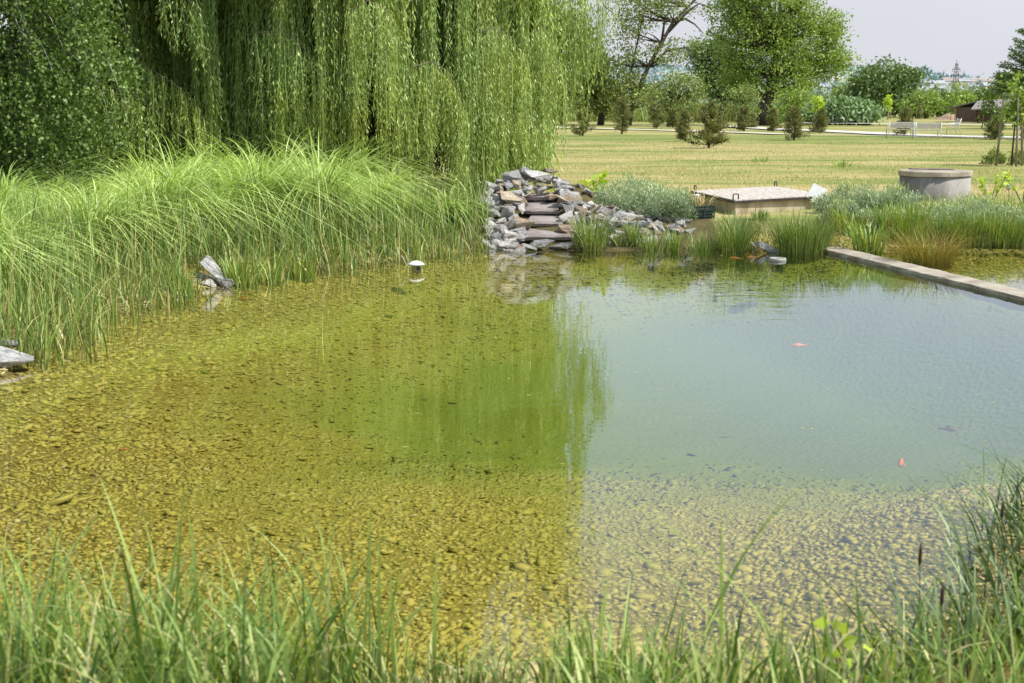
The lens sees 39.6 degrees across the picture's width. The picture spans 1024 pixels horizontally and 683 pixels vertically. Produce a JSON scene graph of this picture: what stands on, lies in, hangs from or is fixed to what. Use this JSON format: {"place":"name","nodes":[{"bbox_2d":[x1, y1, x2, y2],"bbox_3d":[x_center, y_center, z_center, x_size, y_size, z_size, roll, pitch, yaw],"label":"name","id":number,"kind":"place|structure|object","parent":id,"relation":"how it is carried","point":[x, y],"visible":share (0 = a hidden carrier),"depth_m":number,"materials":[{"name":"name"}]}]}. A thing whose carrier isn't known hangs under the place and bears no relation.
{"place":"outdoors","nodes":[
{"label":"outdoors","id":0,"kind":"place"},
{"bbox_2d":[0,224,878,376],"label":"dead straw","id":1,"kind":"object","parent":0,"point":[315,269],"visible":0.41,"depth_m":18.09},
{"bbox_2d":[278,619,693,682],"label":"bank grass","id":2,"kind":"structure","parent":0,"point":[477,675],"depth_m":4.76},
{"bbox_2d":[500,191,521,202],"bbox_3d":[-0.039,-2.272,22.583,0.385,0.103,0.246,16,35,9],"label":"rock","id":3,"kind":"object","parent":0,"point":[508,197],"visible":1,"depth_m":22.54,"materials":[{"name":"stone"}]},
{"bbox_2d":[0,109,1023,682],"bbox_3d":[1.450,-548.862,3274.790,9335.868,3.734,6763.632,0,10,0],"label":"ground","id":4,"kind":"structure","parent":0,"point":[882,365],"depth_m":14.77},
{"bbox_2d":[0,0,235,192],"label":"birch tree","id":5,"kind":"object","parent":4,"relation":"on","point":[20,118],"visible":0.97,"depth_m":22.72,"materials":[{"name":"green plant"}]},
{"bbox_2d":[165,501,184,673],"bbox_3d":[-1.064,0.855,4.493,0.017,0.702,0.157,4,10,21],"label":"grass blade","id":6,"kind":"object","parent":4,"relation":"on","point":[170,591],"depth_m":4.46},
{"bbox_2d":[161,262,209,298],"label":"iris clump","id":7,"kind":"object","parent":4,"relation":"on","point":[192,286],"visible":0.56,"depth_m":16.42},
{"bbox_2d":[200,255,234,288],"bbox_3d":[-3.552,-0.796,17.299,0.642,0.073,0.202,45,30,6],"label":"rock","id":8,"kind":"object","parent":4,"relation":"on","point":[210,266],"visible":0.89,"depth_m":17.27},
{"bbox_2d":[0,472,466,682],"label":"bank grass","id":9,"kind":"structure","parent":4,"relation":"on","point":[185,645],"depth_m":4.41,"materials":[{"name":"plant"}]},
{"bbox_2d":[215,251,270,289],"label":"iris clump","id":10,"kind":"object","parent":4,"relation":"on","point":[231,269],"visible":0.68,"depth_m":17.26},
{"bbox_2d":[0,148,501,373],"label":"reeds","id":11,"kind":"object","parent":4,"relation":"on","point":[9,287],"visible":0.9,"depth_m":17.07,"materials":[{"name":"plant"}]},
{"bbox_2d":[0,124,509,303],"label":"arching grass","id":12,"kind":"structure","parent":4,"relation":"on","point":[178,174],"depth_m":20.11,"materials":[{"name":"plant"}]},
{"bbox_2d":[249,251,287,286],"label":"iris clump","id":13,"kind":"object","parent":4,"relation":"on","point":[278,274],"visible":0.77,"depth_m":17.70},
{"bbox_2d":[280,249,320,282],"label":"iris clump","id":14,"kind":"object","parent":4,"relation":"on","point":[303,270],"visible":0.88,"depth_m":18.24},
{"bbox_2d":[5,0,623,200],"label":"weeping willow","id":15,"kind":"object","parent":4,"relation":"on","point":[411,70],"visible":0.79,"depth_m":25.95,"materials":[{"name":"green plant"}]},
{"bbox_2d":[377,535,381,682],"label":"grass blade","id":16,"kind":"object","parent":4,"relation":"on","point":[379,660],"depth_m":4.63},
{"bbox_2d":[432,551,437,681],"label":"grass blade","id":17,"kind":"object","parent":4,"relation":"on","point":[434,632],"depth_m":4.76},
{"bbox_2d":[526,228,573,239],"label":"step slab","id":18,"kind":"structure","parent":4,"relation":"on","point":[534,234],"depth_m":21.68,"materials":[{"name":"grey stone"}]},
{"bbox_2d":[513,216,534,229],"bbox_3d":[0.166,-1.823,21.981,0.320,0.190,0.160,9,24,-19],"label":"rock","id":19,"kind":"object","parent":18,"relation":"on","point":[525,223],"visible":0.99,"depth_m":21.92,"materials":[{"name":"stone"}]},
{"bbox_2d":[548,1,604,126],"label":"park tree","id":20,"kind":"object","parent":4,"relation":"on","point":[559,72],"visible":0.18,"depth_m":104.39,"materials":[{"name":"green plant"}]},
{"bbox_2d":[569,107,596,135],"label":"young pine","id":21,"kind":"object","parent":4,"relation":"on","point":[583,128],"visible":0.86,"depth_m":75.97,"materials":[{"name":"green plant"}]},
{"bbox_2d":[561,208,617,251],"bbox_3d":[1.180,-1.671,21.332,1.026,0.803,0.907,5,11,30],"label":"reed tuft","id":22,"kind":"object","parent":4,"relation":"on","point":[596,239],"visible":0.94,"depth_m":21.26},
{"bbox_2d":[578,169,609,194],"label":"lime plant","id":23,"kind":"object","parent":4,"relation":"on","point":[600,179],"visible":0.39,"depth_m":23.98,"materials":[{"name":"green plant"}]},
{"bbox_2d":[560,33,630,124],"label":"park tree","id":24,"kind":"object","parent":4,"relation":"on","point":[603,110],"visible":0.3,"depth_m":112.22,"materials":[{"name":"green plant"}]},
{"bbox_2d":[589,181,631,210],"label":"silver shrub","id":25,"kind":"object","parent":4,"relation":"on","point":[604,195],"visible":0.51,"depth_m":23.31,"materials":[{"name":"green plant"}]},
{"bbox_2d":[610,96,633,133],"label":"young pine","id":26,"kind":"object","parent":4,"relation":"on","point":[625,121],"visible":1,"depth_m":80.95,"materials":[{"name":"green plant"}]},
{"bbox_2d":[606,166,657,204],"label":"silver shrub","id":27,"kind":"object","parent":4,"relation":"on","point":[633,182],"visible":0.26,"depth_m":24.67,"materials":[{"name":"green plant"}]},
{"bbox_2d":[622,215,652,247],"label":"reed tuft","id":28,"kind":"object","parent":4,"relation":"on","point":[632,235],"visible":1,"depth_m":21.47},
{"bbox_2d":[618,176,671,215],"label":"silver shrub","id":29,"kind":"object","parent":4,"relation":"on","point":[635,205],"visible":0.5,"depth_m":23.02,"materials":[{"name":"green plant"}]},
{"bbox_2d":[582,0,717,125],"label":"leaning tree","id":30,"kind":"object","parent":4,"relation":"on","point":[633,86],"visible":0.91,"depth_m":109.66,"materials":[{"name":"green plant"}]},
{"bbox_2d":[635,230,676,251],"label":"reed tuft","id":31,"kind":"object","parent":4,"relation":"on","point":[652,245],"visible":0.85,"depth_m":21.35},
{"bbox_2d":[647,103,667,127],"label":"young pine","id":32,"kind":"object","parent":4,"relation":"on","point":[656,122],"visible":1,"depth_m":97.23,"materials":[{"name":"green plant"}]},
{"bbox_2d":[559,519,763,682],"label":"grass blade","id":33,"kind":"object","parent":4,"relation":"on","point":[679,585],"depth_m":4.25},
{"bbox_2d":[639,180,701,219],"bbox_3d":[2.524,-2.261,22.579,0.912,0.702,0.824,-6,11,-30],"label":"silver shrub","id":34,"kind":"object","parent":4,"relation":"on","point":[671,200],"visible":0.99,"depth_m":22.49,"materials":[{"name":"green plant"}]},
{"bbox_2d":[628,65,715,126],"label":"park tree","id":35,"kind":"object","parent":4,"relation":"on","point":[675,97],"visible":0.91,"depth_m":105.43,"materials":[{"name":"green plant"}]},
{"bbox_2d":[665,107,680,127],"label":"young pine","id":36,"kind":"object","parent":4,"relation":"on","point":[672,116],"visible":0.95,"depth_m":101.41,"materials":[{"name":"green plant"}]},
{"bbox_2d":[674,109,694,141],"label":"young pine","id":37,"kind":"object","parent":4,"relation":"on","point":[683,129],"visible":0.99,"depth_m":65.65,"materials":[{"name":"green plant"}]},
{"bbox_2d":[589,486,800,681],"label":"grass blade","id":38,"kind":"object","parent":4,"relation":"on","point":[734,585],"depth_m":4.38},
{"bbox_2d":[683,232,717,250],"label":"reed tuft","id":39,"kind":"object","parent":4,"relation":"on","point":[700,246],"visible":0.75,"depth_m":21.32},
{"bbox_2d":[691,205,714,217],"bbox_3d":[3.039,-2.095,22.870,0.354,0.200,0.324,-2,10,-14],"label":"planting crate","id":40,"kind":"object","parent":4,"relation":"on","point":[707,212],"visible":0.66,"depth_m":22.73,"materials":[{"name":"green plastic"}]},
{"bbox_2d":[688,190,725,208],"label":"dry iris","id":41,"kind":"object","parent":40,"relation":"in","point":[703,202],"visible":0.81,"depth_m":22.77,"materials":[{"name":"plant"}]},
{"bbox_2d":[686,100,731,147],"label":"young pine","id":42,"kind":"object","parent":4,"relation":"on","point":[707,116],"visible":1,"depth_m":55.68,"materials":[{"name":"green plant"}]},
{"bbox_2d":[679,26,762,118],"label":"broadleaf tree","id":43,"kind":"object","parent":4,"relation":"on","point":[710,68],"visible":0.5,"depth_m":136.63,"materials":[{"name":"green plant"}]},
{"bbox_2d":[719,512,722,672],"bbox_3d":[0.667,0.857,4.542,0.014,0.654,0.068,0,10,0],"label":"grass blade","id":44,"kind":"object","parent":4,"relation":"on","point":[721,605],"depth_m":4.53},
{"bbox_2d":[707,209,766,251],"bbox_3d":[3.353,-1.654,21.316,1.030,0.775,1.014,0,10,0],"label":"reed tuft","id":45,"kind":"object","parent":4,"relation":"on","point":[729,243],"visible":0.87,"depth_m":21.29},
{"bbox_2d":[714,80,765,124],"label":"park tree","id":46,"kind":"object","parent":4,"relation":"on","point":[739,93],"visible":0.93,"depth_m":105.52,"materials":[{"name":"green plant"}]},
{"bbox_2d":[731,105,751,130],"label":"young pine","id":47,"kind":"object","parent":4,"relation":"on","point":[745,122],"visible":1,"depth_m":86.82,"materials":[{"name":"green plant"}]},
{"bbox_2d":[688,474,817,679],"bbox_3d":[0.761,0.806,4.550,0.447,0.771,0.019,-2,10,-11],"label":"grass blade","id":48,"kind":"object","parent":4,"relation":"on","point":[733,571],"depth_m":4.53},
{"bbox_2d":[691,181,826,214],"bbox_3d":[4.336,-2.490,25.189,2.044,0.498,3.600,-2,10,-9],"label":"utility hatch","id":49,"kind":"object","parent":4,"relation":"on","point":[753,199],"visible":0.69,"depth_m":24.18,"materials":[{"name":"concrete"}]},
{"bbox_2d":[498,513,1023,682],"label":"bank grass","id":50,"kind":"structure","parent":4,"relation":"on","point":[821,672],"depth_m":4.64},
{"bbox_2d":[765,107,782,130],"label":"young pine","id":51,"kind":"object","parent":4,"relation":"on","point":[772,116],"visible":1,"depth_m":86.87,"materials":[{"name":"green plant"}]},
{"bbox_2d":[573,81,985,106],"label":"wood","id":52,"kind":"object","parent":4,"relation":"on","point":[937,84],"visible":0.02,"depth_m":446.55,"materials":[{"name":"green plant"}]},
{"bbox_2d":[695,0,865,125],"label":"walnut tree","id":53,"kind":"object","parent":4,"relation":"on","point":[771,33],"visible":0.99,"depth_m":111.47,"materials":[{"name":"green plant"}]},
{"bbox_2d":[767,84,818,120],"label":"park tree","id":54,"kind":"object","parent":4,"relation":"on","point":[788,101],"visible":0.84,"depth_m":101.14,"materials":[{"name":"green plant"}]},
{"bbox_2d":[780,105,809,139],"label":"young pine","id":55,"kind":"object","parent":4,"relation":"on","point":[796,117],"visible":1,"depth_m":67.48,"materials":[{"name":"green plant"}]},
{"bbox_2d":[774,100,818,124],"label":"park shrub","id":56,"kind":"object","parent":4,"relation":"on","point":[808,116],"visible":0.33,"depth_m":122.49,"materials":[{"name":"green plant"}]},
{"bbox_2d":[570,185,1023,249],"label":"shore grass","id":57,"kind":"structure","parent":4,"relation":"on","point":[1011,202],"depth_m":21.97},
{"bbox_2d":[756,199,846,253],"bbox_3d":[4.280,-1.662,21.004,1.456,0.894,1.378,0,10,0],"label":"reed tuft","id":58,"kind":"object","parent":4,"relation":"on","point":[798,239],"visible":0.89,"depth_m":20.86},
{"bbox_2d":[807,107,828,132],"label":"young pine","id":59,"kind":"object","parent":4,"relation":"on","point":[820,126],"visible":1,"depth_m":82.41,"materials":[{"name":"green plant"}]},
{"bbox_2d":[815,196,858,223],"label":"silver shrub","id":60,"kind":"object","parent":4,"relation":"on","point":[851,207],"visible":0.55,"depth_m":22.36,"materials":[{"name":"green plant"}]},
{"bbox_2d":[806,178,868,212],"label":"silver shrub","id":61,"kind":"object","parent":4,"relation":"on","point":[822,204],"visible":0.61,"depth_m":23.29,"materials":[{"name":"green plant"}]},
{"bbox_2d":[813,616,878,682],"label":"leafy weed","id":62,"kind":"object","parent":4,"relation":"on","point":[819,623],"visible":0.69,"depth_m":4.59,"materials":[{"name":"green plant"}]},
{"bbox_2d":[807,91,889,124],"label":"park shrub","id":63,"kind":"object","parent":4,"relation":"on","point":[858,110],"visible":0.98,"depth_m":117.41,"materials":[{"name":"green plant"}]},
{"bbox_2d":[829,200,877,236],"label":"iris clump","id":64,"kind":"object","parent":4,"relation":"on","point":[843,215],"visible":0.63,"depth_m":22.03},
{"bbox_2d":[844,214,897,252],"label":"iris clump","id":65,"kind":"object","parent":4,"relation":"on","point":[859,240],"visible":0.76,"depth_m":20.97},
{"bbox_2d":[849,179,899,210],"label":"silver shrub","id":66,"kind":"object","parent":4,"relation":"on","point":[864,191],"visible":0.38,"depth_m":23.41,"materials":[{"name":"green plant"}]},
{"bbox_2d":[847,205,912,232],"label":"silver shrub","id":67,"kind":"object","parent":4,"relation":"on","point":[870,213],"visible":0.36,"depth_m":22.12,"materials":[{"name":"green plant"}]},
{"bbox_2d":[862,202,910,240],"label":"iris clump","id":68,"kind":"object","parent":4,"relation":"on","point":[880,220],"visible":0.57,"depth_m":22.06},
{"bbox_2d":[838,52,941,116],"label":"round tree","id":69,"kind":"object","parent":4,"relation":"on","point":[877,82],"visible":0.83,"depth_m":180.20,"materials":[{"name":"green plant"}]},
{"bbox_2d":[862,180,926,213],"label":"silver shrub","id":70,"kind":"object","parent":4,"relation":"on","point":[897,193],"visible":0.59,"depth_m":23.05,"materials":[{"name":"green plant"}]},
{"bbox_2d":[886,122,914,137],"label":"park bench","id":71,"kind":"object","parent":4,"relation":"on","point":[911,127],"visible":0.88,"depth_m":71.33,"materials":[{"name":"white metal"}]},
{"bbox_2d":[892,105,914,134],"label":"young pine","id":72,"kind":"object","parent":4,"relation":"on","point":[904,116],"visible":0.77,"depth_m":75.91,"materials":[{"name":"green plant"}]},
{"bbox_2d":[881,197,935,239],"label":"iris clump","id":73,"kind":"object","parent":4,"relation":"on","point":[914,213],"visible":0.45,"depth_m":22.07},
{"bbox_2d":[878,200,942,244],"bbox_3d":[6.145,-1.861,22.079,0.955,0.699,0.931,-8,12,-38],"label":"reed tuft","id":74,"kind":"object","parent":4,"relation":"on","point":[918,223],"visible":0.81,"depth_m":21.92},
{"bbox_2d":[801,424,1023,681],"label":"bank sedge","id":75,"kind":"object","parent":4,"relation":"on","point":[972,614],"visible":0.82,"depth_m":5.99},
{"bbox_2d":[894,86,949,118],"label":"park tree","id":76,"kind":"object","parent":4,"relation":"on","point":[933,103],"visible":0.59,"depth_m":171.72,"materials":[{"name":"green plant"}]},
{"bbox_2d":[891,202,954,238],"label":"silver shrub","id":77,"kind":"object","parent":4,"relation":"on","point":[935,216],"visible":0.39,"depth_m":22.05,"materials":[{"name":"green plant"}]},
{"bbox_2d":[826,247,1023,308],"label":"concrete sill","id":78,"kind":"structure","parent":4,"relation":"on","point":[995,292],"depth_m":17.64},
{"bbox_2d":[912,122,941,138],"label":"park bench","id":79,"kind":"object","parent":4,"relation":"on","point":[938,126],"visible":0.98,"depth_m":69.27,"materials":[{"name":"wood"}]},
{"bbox_2d":[869,217,997,264],"bbox_3d":[5.820,-1.354,19.637,2.126,0.742,1.888,0,10,0],"label":"sedge tussock","id":80,"kind":"object","parent":4,"relation":"on","point":[927,257],"visible":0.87,"depth_m":19.57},
{"bbox_2d":[898,169,972,201],"bbox_3d":[7.964,-2.893,26.808,1.348,0.671,1.348,0,10,0],"label":"concrete well","id":81,"kind":"object","parent":4,"relation":"on","point":[932,183],"visible":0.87,"depth_m":26.24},
{"bbox_2d":[912,197,978,223],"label":"silver shrub","id":82,"kind":"object","parent":4,"relation":"on","point":[946,208],"visible":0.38,"depth_m":22.43,"materials":[{"name":"green plant"}]},
{"bbox_2d":[943,81,965,119],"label":"staked sapling","id":83,"kind":"object","parent":4,"relation":"on","point":[956,96],"visible":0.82,"depth_m":143.25,"materials":[{"name":"green plant"}]},
{"bbox_2d":[940,89,982,114],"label":"park tree","id":84,"kind":"object","parent":4,"relation":"on","point":[965,98],"visible":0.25,"depth_m":168.96,"materials":[{"name":"green plant"}]},
{"bbox_2d":[948,190,1003,223],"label":"silver shrub","id":85,"kind":"object","parent":4,"relation":"on","point":[975,201],"visible":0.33,"depth_m":22.59,"materials":[{"name":"green plant"}]},
{"bbox_2d":[946,99,1020,121],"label":"barn","id":86,"kind":"structure","parent":4,"relation":"on","point":[967,112],"depth_m":135.12,"materials":[{"name":"brown wood"}]},
{"bbox_2d":[975,80,1007,127],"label":"staked sapling","id":87,"kind":"object","parent":4,"relation":"on","point":[991,97],"visible":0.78,"depth_m":95.31,"materials":[{"name":"green plant"}]},
{"bbox_2d":[979,145,1007,164],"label":"bush","id":88,"kind":"object","parent":4,"relation":"on","point":[991,158],"visible":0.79,"depth_m":41.61,"materials":[{"name":"green plant"}]},
{"bbox_2d":[977,170,1009,204],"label":"lime flower plant","id":89,"kind":"object","parent":4,"relation":"on","point":[996,190],"visible":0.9,"depth_m":24.89,"materials":[{"name":"green plant"}]},
{"bbox_2d":[981,114,1007,139],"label":"young pine","id":90,"kind":"object","parent":4,"relation":"on","point":[993,125],"visible":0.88,"depth_m":68.47,"materials":[{"name":"green plant"}]},
{"bbox_2d":[970,198,1023,222],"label":"silver shrub","id":91,"kind":"object","parent":4,"relation":"on","point":[1005,208],"visible":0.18,"depth_m":22.42,"materials":[{"name":"green plant"}]},
{"bbox_2d":[978,27,1023,128],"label":"spruce tree","id":92,"kind":"object","parent":4,"relation":"on","point":[1006,75],"visible":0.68,"depth_m":93.41,"materials":[{"name":"green plant"}]},
{"bbox_2d":[987,70,1023,166],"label":"staked sapling","id":93,"kind":"object","parent":4,"relation":"on","point":[1016,102],"visible":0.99,"depth_m":40.30,"materials":[{"name":"green plant"}]},
{"bbox_2d":[0,237,1023,682],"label":"gravel","id":94,"kind":"structure","parent":0,"point":[610,485],"depth_m":9.26,"materials":[{"name":"gravel"}]},
{"bbox_2d":[0,346,33,367],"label":"rock","id":95,"kind":"object","parent":94,"relation":"on","point":[8,356],"visible":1,"depth_m":11.88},
{"bbox_2d":[0,0,1023,77],"label":"sky","id":96,"kind":"structure","parent":0,"point":[975,35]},
{"bbox_2d":[528,214,562,225],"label":"step slab","id":97,"kind":"structure","parent":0,"point":[546,219],"depth_m":22.32,"materials":[{"name":"grey stone"}]},
{"bbox_2d":[525,202,558,213],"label":"step slab","id":98,"kind":"structure","parent":97,"relation":"on","point":[542,208],"depth_m":22.67,"materials":[{"name":"grey stone"}]},
{"bbox_2d":[449,103,801,121],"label":"meadow","id":99,"kind":"structure","parent":0,"point":[639,116],"depth_m":137.23,"materials":[{"name":"green plant"}]},
{"bbox_2d":[260,245,1023,288],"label":"water","id":100,"kind":"structure","parent":0,"point":[993,263],"depth_m":19.37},
{"bbox_2d":[658,224,687,249],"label":"reed tuft","id":101,"kind":"object","parent":100,"relation":"in","point":[675,245],"visible":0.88,"depth_m":21.37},
{"bbox_2d":[919,204,974,246],"bbox_3d":[6.688,-1.791,22.080,1.124,0.691,0.823,0,10,0],"label":"reed tuft","id":102,"kind":"object","parent":100,"relation":"in","point":[946,225],"visible":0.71,"depth_m":21.91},
{"bbox_2d":[935,208,987,246],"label":"reed tuft","id":103,"kind":"object","parent":100,"relation":"in","point":[965,235],"visible":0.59,"depth_m":21.90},
{"bbox_2d":[953,204,1018,246],"bbox_3d":[7.281,-1.820,22.074,1.074,0.749,0.926,2,10,12],"label":"reed tuft","id":104,"kind":"object","parent":100,"relation":"in","point":[985,233],"visible":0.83,"depth_m":21.91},
{"bbox_2d":[971,206,1023,246],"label":"reed tuft","id":105,"kind":"object","parent":100,"relation":"in","point":[1004,241],"visible":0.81,"depth_m":21.91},
{"bbox_2d":[995,210,1023,246],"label":"reed tuft","id":106,"kind":"object","parent":100,"relation":"in","point":[1020,242],"visible":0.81,"depth_m":21.94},
{"bbox_2d":[388,138,1023,213],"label":"lawn grass","id":107,"kind":"structure","parent":0,"point":[793,165],"depth_m":40.93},
{"bbox_2d":[609,66,928,89],"bbox_3d":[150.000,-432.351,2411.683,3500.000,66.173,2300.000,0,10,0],"label":"hills","id":108,"kind":"structure","parent":0,"point":[683,71],"depth_m":2048.53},
{"bbox_2d":[605,61,990,93],"bbox_3d":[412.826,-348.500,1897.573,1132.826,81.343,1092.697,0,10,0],"label":"hill wood","id":109,"kind":"object","parent":108,"relation":"on","point":[680,67],"visible":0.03,"depth_m":1916.65,"materials":[{"name":"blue plant"}]},
{"bbox_2d":[725,125,1019,137],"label":"path","id":110,"kind":"structure","parent":0,"point":[864,132],"depth_m":78.59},
{"label":"rock","id":111,"kind":"object","parent":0,"visible":0},
{"bbox_2d":[520,178,529,185],"bbox_3d":[0.196,-2.599,23.285,0.234,0.077,0.124,23,58,29],"label":"rock","id":112,"kind":"object","parent":111,"relation":"on","point":[523,181],"visible":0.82,"depth_m":23.25,"materials":[{"name":"stone"}]},
{"bbox_2d":[525,177,534,182],"bbox_3d":[0.300,-2.655,23.323,0.245,0.087,0.111,-35,31,-19],"label":"rock","id":113,"kind":"object","parent":112,"relation":"on","point":[529,179],"visible":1,"depth_m":23.29,"materials":[{"name":"stone"}]},
{"bbox_2d":[520,170,550,183],"bbox_3d":[0.389,-2.721,23.372,0.519,0.161,0.283,5,41,-7],"label":"rock","id":114,"kind":"object","parent":113,"relation":"on","point":[536,174],"visible":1,"depth_m":23.31,"materials":[{"name":"stone"}]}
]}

